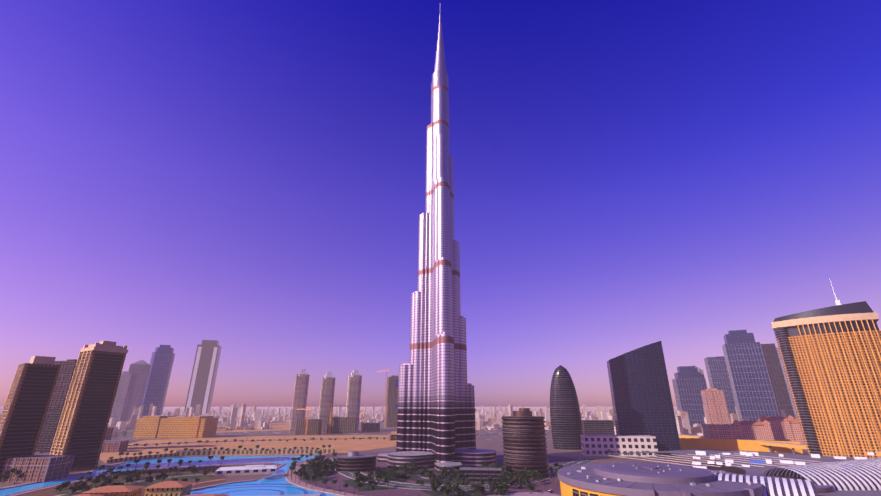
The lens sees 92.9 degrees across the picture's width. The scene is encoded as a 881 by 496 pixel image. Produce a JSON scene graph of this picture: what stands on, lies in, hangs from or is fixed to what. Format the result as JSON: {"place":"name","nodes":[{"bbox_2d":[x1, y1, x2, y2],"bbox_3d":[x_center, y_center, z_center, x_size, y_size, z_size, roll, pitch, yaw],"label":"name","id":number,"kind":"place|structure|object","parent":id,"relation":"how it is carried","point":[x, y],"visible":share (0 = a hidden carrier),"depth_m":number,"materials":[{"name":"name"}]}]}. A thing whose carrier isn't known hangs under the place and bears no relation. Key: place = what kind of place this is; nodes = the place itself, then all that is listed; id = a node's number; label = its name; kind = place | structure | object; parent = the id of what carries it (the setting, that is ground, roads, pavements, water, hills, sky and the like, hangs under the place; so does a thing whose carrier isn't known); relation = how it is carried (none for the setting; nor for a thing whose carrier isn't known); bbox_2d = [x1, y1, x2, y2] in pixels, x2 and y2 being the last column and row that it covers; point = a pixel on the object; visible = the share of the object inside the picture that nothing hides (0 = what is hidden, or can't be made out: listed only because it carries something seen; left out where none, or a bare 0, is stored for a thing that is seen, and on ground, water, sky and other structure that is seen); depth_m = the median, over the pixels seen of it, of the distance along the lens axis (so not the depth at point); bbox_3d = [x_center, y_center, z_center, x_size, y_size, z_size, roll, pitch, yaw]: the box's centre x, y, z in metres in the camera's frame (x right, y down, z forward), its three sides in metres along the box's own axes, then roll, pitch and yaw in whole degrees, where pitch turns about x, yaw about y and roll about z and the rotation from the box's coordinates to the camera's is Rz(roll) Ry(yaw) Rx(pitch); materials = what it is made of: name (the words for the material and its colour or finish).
{"place":"outdoors","nodes":[
{"label":"outdoors","id":0,"kind":"place"},
{"bbox_2d":[0,356,61,475],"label":"tower","id":1,"kind":"structure","parent":0,"point":[26,407],"depth_m":446.61,"materials":[{"name":"orange stone"}]},
{"bbox_2d":[18,466,225,495],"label":"island ground","id":2,"kind":"structure","parent":0,"point":[208,480],"depth_m":420.82,"materials":[{"name":"soil"}]},
{"bbox_2d":[57,482,69,493],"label":"island tree","id":3,"kind":"object","parent":2,"relation":"on","point":[64,485],"visible":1,"depth_m":360.15,"materials":[{"name":"green plant"}]},
{"bbox_2d":[67,483,80,493],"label":"island tree","id":4,"kind":"object","parent":2,"relation":"on","point":[73,486],"visible":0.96,"depth_m":360.98,"materials":[{"name":"green plant"}]},
{"bbox_2d":[84,476,91,491],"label":"palm tree","id":5,"kind":"object","parent":2,"relation":"on","point":[88,478],"visible":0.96,"depth_m":370.70,"materials":[{"name":"green plant"}]},
{"bbox_2d":[94,476,101,485],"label":"island tree","id":6,"kind":"object","parent":2,"relation":"on","point":[99,478],"visible":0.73,"depth_m":400.48,"materials":[{"name":"green plant"}]},
{"bbox_2d":[97,472,105,483],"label":"island tree","id":7,"kind":"object","parent":2,"relation":"on","point":[102,475],"visible":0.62,"depth_m":408.93,"materials":[{"name":"green plant"}]},
{"bbox_2d":[101,478,112,486],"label":"island tree","id":8,"kind":"object","parent":2,"relation":"on","point":[106,481],"visible":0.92,"depth_m":370.40,"materials":[{"name":"green plant"}]},
{"bbox_2d":[107,467,114,477],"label":"palm tree","id":9,"kind":"object","parent":2,"relation":"on","point":[109,469],"visible":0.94,"depth_m":411.20,"materials":[{"name":"green plant"}]},
{"bbox_2d":[111,474,118,482],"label":"palm tree","id":10,"kind":"object","parent":2,"relation":"on","point":[115,476],"visible":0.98,"depth_m":379.15,"materials":[{"name":"green plant"}]},
{"bbox_2d":[119,471,129,480],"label":"island tree","id":11,"kind":"object","parent":2,"relation":"on","point":[123,473],"visible":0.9,"depth_m":426.14,"materials":[{"name":"green plant"}]},
{"bbox_2d":[125,475,132,482],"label":"island tree","id":12,"kind":"object","parent":2,"relation":"on","point":[128,479],"visible":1,"depth_m":393.68,"materials":[{"name":"green plant"}]},
{"bbox_2d":[122,474,135,484],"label":"island tree","id":13,"kind":"object","parent":2,"relation":"on","point":[124,476],"visible":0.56,"depth_m":404.47,"materials":[{"name":"green plant"}]},
{"bbox_2d":[130,469,142,478],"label":"island tree","id":14,"kind":"object","parent":2,"relation":"on","point":[137,471],"visible":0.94,"depth_m":434.88,"materials":[{"name":"green plant"}]},
{"bbox_2d":[158,471,168,481],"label":"island tree","id":15,"kind":"object","parent":2,"relation":"on","point":[163,475],"visible":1,"depth_m":414.11,"materials":[{"name":"green plant"}]},
{"bbox_2d":[159,468,167,472],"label":"island tree","id":16,"kind":"object","parent":2,"relation":"on","point":[162,470],"visible":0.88,"depth_m":451.80,"materials":[{"name":"green plant"}]},
{"bbox_2d":[74,481,320,495],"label":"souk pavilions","id":17,"kind":"object","parent":2,"relation":"on","point":[173,488],"visible":1,"depth_m":325.80,"materials":[{"name":"orange stone"}]},
{"bbox_2d":[205,468,215,475],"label":"island tree","id":18,"kind":"object","parent":2,"relation":"on","point":[212,470],"visible":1,"depth_m":451.71,"materials":[{"name":"green plant"}]},
{"bbox_2d":[0,455,335,495],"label":"lake water","id":19,"kind":"structure","parent":0,"point":[249,491],"depth_m":438.45,"materials":[{"name":"blue liquid"}]},
{"bbox_2d":[114,459,326,495],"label":"lake fountain rings","id":20,"kind":"object","parent":19,"relation":"on","point":[305,492],"visible":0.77,"depth_m":389.79,"materials":[{"name":"blue liquid"}]},
{"bbox_2d":[34,422,550,453],"bbox_3d":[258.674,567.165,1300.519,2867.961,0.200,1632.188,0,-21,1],"label":"boulevard road","id":21,"kind":"structure","parent":0,"point":[266,440],"depth_m":948.45,"materials":[{"name":"grey asphalt"}]},
{"bbox_2d":[39,422,552,493],"bbox_3d":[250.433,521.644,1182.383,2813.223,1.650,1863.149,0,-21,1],"label":"cars","id":22,"kind":"object","parent":21,"relation":"on","point":[549,490],"visible":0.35,"depth_m":875.22,"materials":[{"name":"white"}]},
{"bbox_2d":[37,430,557,495],"bbox_3d":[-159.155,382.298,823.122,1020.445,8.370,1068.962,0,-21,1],"label":"street lamps","id":23,"kind":"object","parent":21,"relation":"on","point":[326,483],"visible":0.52,"depth_m":412.49,"materials":[{"name":"grey metal"}]},
{"bbox_2d":[289,369,308,433],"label":"residential tower","id":24,"kind":"structure","parent":0,"point":[301,390],"depth_m":1173.57,"materials":[{"name":"white paint"}]},
{"bbox_2d":[318,372,334,432],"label":"residential tower","id":25,"kind":"structure","parent":0,"point":[327,390],"depth_m":1236.92,"materials":[{"name":"white paint"}]},
{"bbox_2d":[346,370,361,430],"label":"residential tower","id":26,"kind":"structure","parent":0,"point":[354,393],"depth_m":1311.09,"materials":[{"name":"white paint"}]},
{"bbox_2d":[0,407,808,489],"bbox_3d":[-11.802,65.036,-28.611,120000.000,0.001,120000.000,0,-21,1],"label":"ground","id":27,"kind":"structure","parent":0,"point":[493,441],"depth_m":749.10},
{"bbox_2d":[0,474,11,482],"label":"park tree","id":28,"kind":"object","parent":27,"relation":"on","point":[6,477],"visible":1,"depth_m":405.36,"materials":[{"name":"green plant"}]},
{"bbox_2d":[8,468,15,481],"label":"palm tree","id":29,"kind":"object","parent":27,"relation":"on","point":[11,470],"visible":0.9,"depth_m":418.63,"materials":[{"name":"green plant"}]},
{"bbox_2d":[14,469,21,483],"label":"palm tree","id":30,"kind":"object","parent":27,"relation":"on","point":[18,472],"visible":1,"depth_m":407.59,"materials":[{"name":"green plant"}]},
{"bbox_2d":[0,455,73,481],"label":"podium","id":31,"kind":"object","parent":27,"relation":"on","point":[39,468],"visible":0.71,"depth_m":423.84,"materials":[{"name":"beige concrete"}]},
{"bbox_2d":[35,359,76,452],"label":"tower","id":32,"kind":"structure","parent":27,"relation":"on","point":[55,409],"depth_m":711.39,"materials":[{"name":"grey glass"}]},
{"bbox_2d":[49,341,127,470],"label":"tower","id":33,"kind":"structure","parent":27,"relation":"on","point":[81,430],"depth_m":515.25,"materials":[{"name":"orange stone"}]},
{"bbox_2d":[104,427,113,439],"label":"building","id":34,"kind":"structure","parent":27,"relation":"on","point":[109,433],"depth_m":877.32,"materials":[{"name":"brown stone"}]},
{"bbox_2d":[110,371,137,424],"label":"tower","id":35,"kind":"structure","parent":27,"relation":"on","point":[123,398],"depth_m":1563.12,"materials":[{"name":"grey concrete"}]},
{"bbox_2d":[126,360,150,421],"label":"tower","id":36,"kind":"structure","parent":27,"relation":"on","point":[141,368],"depth_m":1837.03,"materials":[{"name":"grey concrete"}]},
{"bbox_2d":[141,345,174,417],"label":"blue tower","id":37,"kind":"structure","parent":27,"relation":"on","point":[162,360],"depth_m":1993.32,"materials":[{"name":"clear glass"}]},
{"bbox_2d":[133,415,218,437],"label":"building","id":38,"kind":"structure","parent":27,"relation":"on","point":[167,426],"depth_m":998.98,"materials":[{"name":"concrete"}]},
{"bbox_2d":[0,454,363,495],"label":"lake promenade","id":39,"kind":"structure","parent":27,"relation":"on","point":[314,488],"depth_m":419.88,"materials":[{"name":"stone"}]},
{"bbox_2d":[261,473,288,478],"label":"bridge","id":40,"kind":"structure","parent":39,"relation":"on","point":[275,476],"depth_m":439.30,"materials":[{"name":"white paint"}]},
{"bbox_2d":[355,482,361,495],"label":"palm tree","id":41,"kind":"object","parent":39,"relation":"on","point":[359,484],"visible":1,"depth_m":344.12,"materials":[{"name":"green plant"}]},
{"bbox_2d":[368,484,374,495],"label":"palm tree","id":42,"kind":"object","parent":39,"relation":"on","point":[371,487],"visible":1,"depth_m":338.01,"materials":[{"name":"green plant"}]},
{"bbox_2d":[184,337,221,414],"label":"striped tower","id":43,"kind":"structure","parent":27,"relation":"on","point":[204,375],"depth_m":3600.70,"materials":[{"name":"white glass"}]},
{"bbox_2d":[106,447,336,463],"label":"lake retaining wall","id":44,"kind":"structure","parent":27,"relation":"on","point":[330,450],"depth_m":652.57,"materials":[{"name":"stone"}]},
{"bbox_2d":[215,465,276,475],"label":"lake pavilion","id":45,"kind":"structure","parent":27,"relation":"on","point":[247,470],"depth_m":465.74,"materials":[{"name":"white paint"}]},
{"bbox_2d":[99,423,396,462],"bbox_3d":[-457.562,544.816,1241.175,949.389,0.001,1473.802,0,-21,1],"label":"sand lots","id":46,"kind":"structure","parent":27,"relation":"on","point":[343,445],"depth_m":848.97,"materials":[{"name":"beige sand"}]},
{"bbox_2d":[101,440,128,452],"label":"building","id":47,"kind":"structure","parent":46,"relation":"on","point":[108,446],"depth_m":688.93,"materials":[{"name":"brown stone"}]},
{"bbox_2d":[295,403,379,434],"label":"construction site","id":48,"kind":"object","parent":27,"relation":"on","point":[307,426],"visible":1,"depth_m":1165.10,"materials":[{"name":"concrete"}]},
{"bbox_2d":[377,369,398,426],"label":"tower under construction","id":49,"kind":"structure","parent":27,"relation":"on","point":[391,408],"depth_m":1528.91,"materials":[{"name":"concrete"}]},
{"bbox_2d":[0,403,786,438],"bbox_3d":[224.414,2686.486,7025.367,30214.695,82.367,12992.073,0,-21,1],"label":"city sprawl","id":50,"kind":"structure","parent":27,"relation":"on","point":[238,417],"depth_m":1708.67,"materials":[{"name":"grey concrete"}]},
{"bbox_2d":[582,420,614,434],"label":"building","id":51,"kind":"structure","parent":27,"relation":"on","point":[597,427],"depth_m":837.44,"materials":[{"name":"grey glass"}]},
{"bbox_2d":[580,435,658,456],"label":"building","id":52,"kind":"structure","parent":27,"relation":"on","point":[596,445],"depth_m":638.04,"materials":[{"name":"white concrete"}]},
{"bbox_2d":[607,341,680,454],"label":"skyscraper","id":53,"kind":"structure","parent":27,"relation":"on","point":[642,402],"depth_m":690.69,"materials":[{"name":"grey glass"}]},
{"bbox_2d":[557,462,763,495],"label":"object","id":54,"kind":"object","parent":27,"relation":"on","point":[574,484],"visible":0.85,"depth_m":263.31,"materials":[{"name":"grey concrete"}]},
{"bbox_2d":[672,366,706,426],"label":"skyscraper","id":55,"kind":"structure","parent":27,"relation":"on","point":[689,384],"depth_m":1325.28,"materials":[{"name":"blue glass"}]},
{"bbox_2d":[695,366,704,377],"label":"skyscraper","id":56,"kind":"structure","parent":27,"relation":"on","point":[700,371],"depth_m":1351.15,"materials":[{"name":"silver metal"}]},
{"bbox_2d":[701,388,730,423],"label":"pink tower","id":57,"kind":"structure","parent":27,"relation":"on","point":[715,406],"depth_m":964.39,"materials":[{"name":"stone"}]},
{"bbox_2d":[704,356,735,419],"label":"blue tower","id":58,"kind":"structure","parent":27,"relation":"on","point":[717,374],"depth_m":1530.38,"materials":[{"name":"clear glass"}]},
{"bbox_2d":[702,424,741,438],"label":"building","id":59,"kind":"structure","parent":27,"relation":"on","point":[721,431],"depth_m":757.49,"materials":[{"name":"stone"}]},
{"bbox_2d":[608,438,880,495],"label":"mall flat roofs","id":60,"kind":"structure","parent":27,"relation":"on","point":[754,463],"depth_m":460.85,"materials":[{"name":"grey concrete"}]},
{"bbox_2d":[713,473,817,495],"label":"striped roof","id":61,"kind":"structure","parent":60,"relation":"on","point":[775,486],"depth_m":254.04,"materials":[{"name":"white metal"}]},
{"bbox_2d":[741,474,833,492],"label":"vault","id":62,"kind":"object","parent":60,"relation":"on","point":[824,488],"visible":0.27,"depth_m":304.44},
{"bbox_2d":[763,457,880,490],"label":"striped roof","id":63,"kind":"structure","parent":60,"relation":"on","point":[814,476],"depth_m":299.62,"materials":[{"name":"white"}]},
{"bbox_2d":[722,330,778,421],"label":"skyscraper","id":64,"kind":"structure","parent":27,"relation":"on","point":[752,391],"depth_m":1074.23,"materials":[{"name":"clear glass"}]},
{"bbox_2d":[731,415,805,444],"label":"old town blocks","id":65,"kind":"structure","parent":27,"relation":"on","point":[775,428],"depth_m":834.54,"materials":[{"name":"pink stone"}]},
{"bbox_2d":[760,343,795,418],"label":"skyscraper","id":66,"kind":"structure","parent":27,"relation":"on","point":[777,379],"depth_m":1332.98,"materials":[{"name":"grey glass"}]},
{"bbox_2d":[678,434,880,455],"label":"building","id":67,"kind":"structure","parent":27,"relation":"on","point":[792,446],"depth_m":675.85,"materials":[{"name":"beige concrete"}]},
{"bbox_2d":[776,348,797,418],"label":"grey tower","id":68,"kind":"structure","parent":27,"relation":"on","point":[787,384],"depth_m":1517.23,"materials":[{"name":"silver metal"}]},
{"bbox_2d":[771,281,880,457],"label":"hotel building","id":69,"kind":"structure","parent":27,"relation":"on","point":[831,358],"depth_m":592.29,"materials":[{"name":"orange concrete"}]},
{"bbox_2d":[285,451,577,495],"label":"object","id":70,"kind":"structure","parent":0,"point":[341,479],"depth_m":409.71,"materials":[{"name":"green plant"}]},
{"bbox_2d":[336,451,376,471],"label":"oval pavilion","id":71,"kind":"structure","parent":70,"relation":"on","point":[352,461],"depth_m":484.57,"materials":[{"name":"grey glass"}]},
{"bbox_2d":[354,476,361,482],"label":"park tree","id":72,"kind":"object","parent":70,"relation":"on","point":[357,479],"visible":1,"depth_m":402.49,"materials":[{"name":"green plant"}]},
{"bbox_2d":[364,474,373,480],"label":"park tree","id":73,"kind":"object","parent":70,"relation":"on","point":[369,477],"visible":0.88,"depth_m":402.60,"materials":[{"name":"green plant"}]},
{"bbox_2d":[367,479,377,485],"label":"park tree","id":74,"kind":"object","parent":70,"relation":"on","point":[371,482],"visible":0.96,"depth_m":381.88,"materials":[{"name":"green plant"}]},
{"bbox_2d":[378,470,388,479],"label":"park tree","id":75,"kind":"object","parent":70,"relation":"on","point":[384,472],"visible":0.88,"depth_m":426.38,"materials":[{"name":"green plant"}]},
{"bbox_2d":[381,477,393,487],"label":"park tree","id":76,"kind":"object","parent":70,"relation":"on","point":[387,480],"visible":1,"depth_m":388.46,"materials":[{"name":"green plant"}]},
{"bbox_2d":[393,472,400,478],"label":"park tree","id":77,"kind":"object","parent":70,"relation":"on","point":[396,475],"visible":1,"depth_m":418.40,"materials":[{"name":"green plant"}]},
{"bbox_2d":[404,469,412,473],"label":"park tree","id":78,"kind":"object","parent":70,"relation":"on","point":[408,471],"visible":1,"depth_m":443.79,"materials":[{"name":"green plant"}]},
{"bbox_2d":[415,480,424,485],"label":"park tree","id":79,"kind":"object","parent":70,"relation":"on","point":[419,482],"visible":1,"depth_m":382.07,"materials":[{"name":"green plant"}]},
{"bbox_2d":[428,472,435,478],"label":"park tree","id":80,"kind":"object","parent":70,"relation":"on","point":[433,476],"visible":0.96,"depth_m":416.08,"materials":[{"name":"green plant"}]},
{"bbox_2d":[430,483,438,493],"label":"park tree","id":81,"kind":"object","parent":70,"relation":"on","point":[434,487],"visible":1,"depth_m":362.62,"materials":[{"name":"green plant"}]},
{"bbox_2d":[377,3,496,473],"bbox_3d":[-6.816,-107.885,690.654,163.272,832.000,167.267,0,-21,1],"label":"skyscraper","id":82,"kind":"structure","parent":70,"relation":"on","point":[436,430],"depth_m":596.31,"materials":[{"name":"silver metal"}]},
{"bbox_2d":[430,478,444,486],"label":"park tree","id":83,"kind":"object","parent":70,"relation":"on","point":[436,481],"visible":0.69,"depth_m":374.75,"materials":[{"name":"green plant"}]},
{"bbox_2d":[439,484,448,495],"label":"park tree","id":84,"kind":"object","parent":70,"relation":"on","point":[442,487],"visible":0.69,"depth_m":352.05,"materials":[{"name":"green plant"}]},
{"bbox_2d":[442,486,450,495],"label":"park tree","id":85,"kind":"object","parent":70,"relation":"on","point":[446,491],"visible":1,"depth_m":346.56,"materials":[{"name":"green plant"}]},
{"bbox_2d":[446,483,457,495],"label":"park tree","id":86,"kind":"object","parent":70,"relation":"on","point":[454,487],"visible":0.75,"depth_m":351.91,"materials":[{"name":"green plant"}]},
{"bbox_2d":[453,471,466,477],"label":"park tree","id":87,"kind":"object","parent":70,"relation":"on","point":[458,474],"visible":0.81,"depth_m":415.96,"materials":[{"name":"green plant"}]},
{"bbox_2d":[457,487,464,495],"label":"park tree","id":88,"kind":"object","parent":70,"relation":"on","point":[460,491],"visible":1,"depth_m":346.08,"materials":[{"name":"green plant"}]},
{"bbox_2d":[459,478,469,489],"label":"park tree","id":89,"kind":"object","parent":70,"relation":"on","point":[462,482],"visible":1,"depth_m":374.35,"materials":[{"name":"green plant"}]},
{"bbox_2d":[467,487,476,495],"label":"park tree","id":90,"kind":"object","parent":70,"relation":"on","point":[473,491],"visible":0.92,"depth_m":347.99,"materials":[{"name":"plant"}]},
{"bbox_2d":[472,481,484,494],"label":"park tree","id":91,"kind":"object","parent":70,"relation":"on","point":[476,485],"visible":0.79,"depth_m":353.71,"materials":[{"name":"plant"}]},
{"bbox_2d":[459,467,501,482],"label":"building","id":92,"kind":"structure","parent":70,"relation":"on","point":[474,475],"depth_m":416.51,"materials":[{"name":"grey concrete"}]},
{"bbox_2d":[493,483,503,494],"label":"park tree","id":93,"kind":"object","parent":70,"relation":"on","point":[501,484],"visible":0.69,"depth_m":356.49,"materials":[{"name":"green plant"}]},
{"bbox_2d":[496,489,506,494],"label":"park tree","id":94,"kind":"object","parent":70,"relation":"on","point":[502,492],"visible":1,"depth_m":342.16,"materials":[{"name":"green plant"}]},
{"bbox_2d":[500,478,513,488],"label":"park tree","id":95,"kind":"object","parent":70,"relation":"on","point":[507,481],"visible":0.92,"depth_m":382.35,"materials":[{"name":"green plant"}]},
{"bbox_2d":[501,476,514,482],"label":"park tree","id":96,"kind":"object","parent":70,"relation":"on","point":[503,478],"visible":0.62,"depth_m":385.15,"materials":[{"name":"green plant"}]},
{"bbox_2d":[484,492,559,495],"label":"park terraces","id":97,"kind":"object","parent":70,"relation":"on","point":[530,494],"visible":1,"depth_m":349.55,"materials":[{"name":"stone"}]},
{"bbox_2d":[501,408,548,478],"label":"round office building","id":98,"kind":"structure","parent":70,"relation":"on","point":[524,438],"depth_m":452.00,"materials":[{"name":"brown glass"}]},
{"bbox_2d":[534,473,542,483],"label":"park tree","id":99,"kind":"object","parent":70,"relation":"on","point":[537,475],"visible":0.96,"depth_m":409.02,"materials":[{"name":"green plant"}]},
{"bbox_2d":[0,0,880,406],"label":"sky","id":100,"kind":"structure","parent":0,"point":[248,176],"materials":[{"name":"blue"}]},
{"bbox_2d":[324,458,596,489],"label":"road","id":101,"kind":"structure","parent":0,"point":[580,461],"depth_m":431.74,"materials":[{"name":"grey asphalt"}]},
{"bbox_2d":[550,365,582,449],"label":"bullet tower","id":102,"kind":"structure","parent":0,"point":[566,423],"depth_m":748.32,"materials":[{"name":"grey glass"}]},
{"bbox_2d":[561,464,756,491],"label":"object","id":103,"kind":"object","parent":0,"point":[663,470],"visible":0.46,"depth_m":273.34,"materials":[{"name":"grey metal"}]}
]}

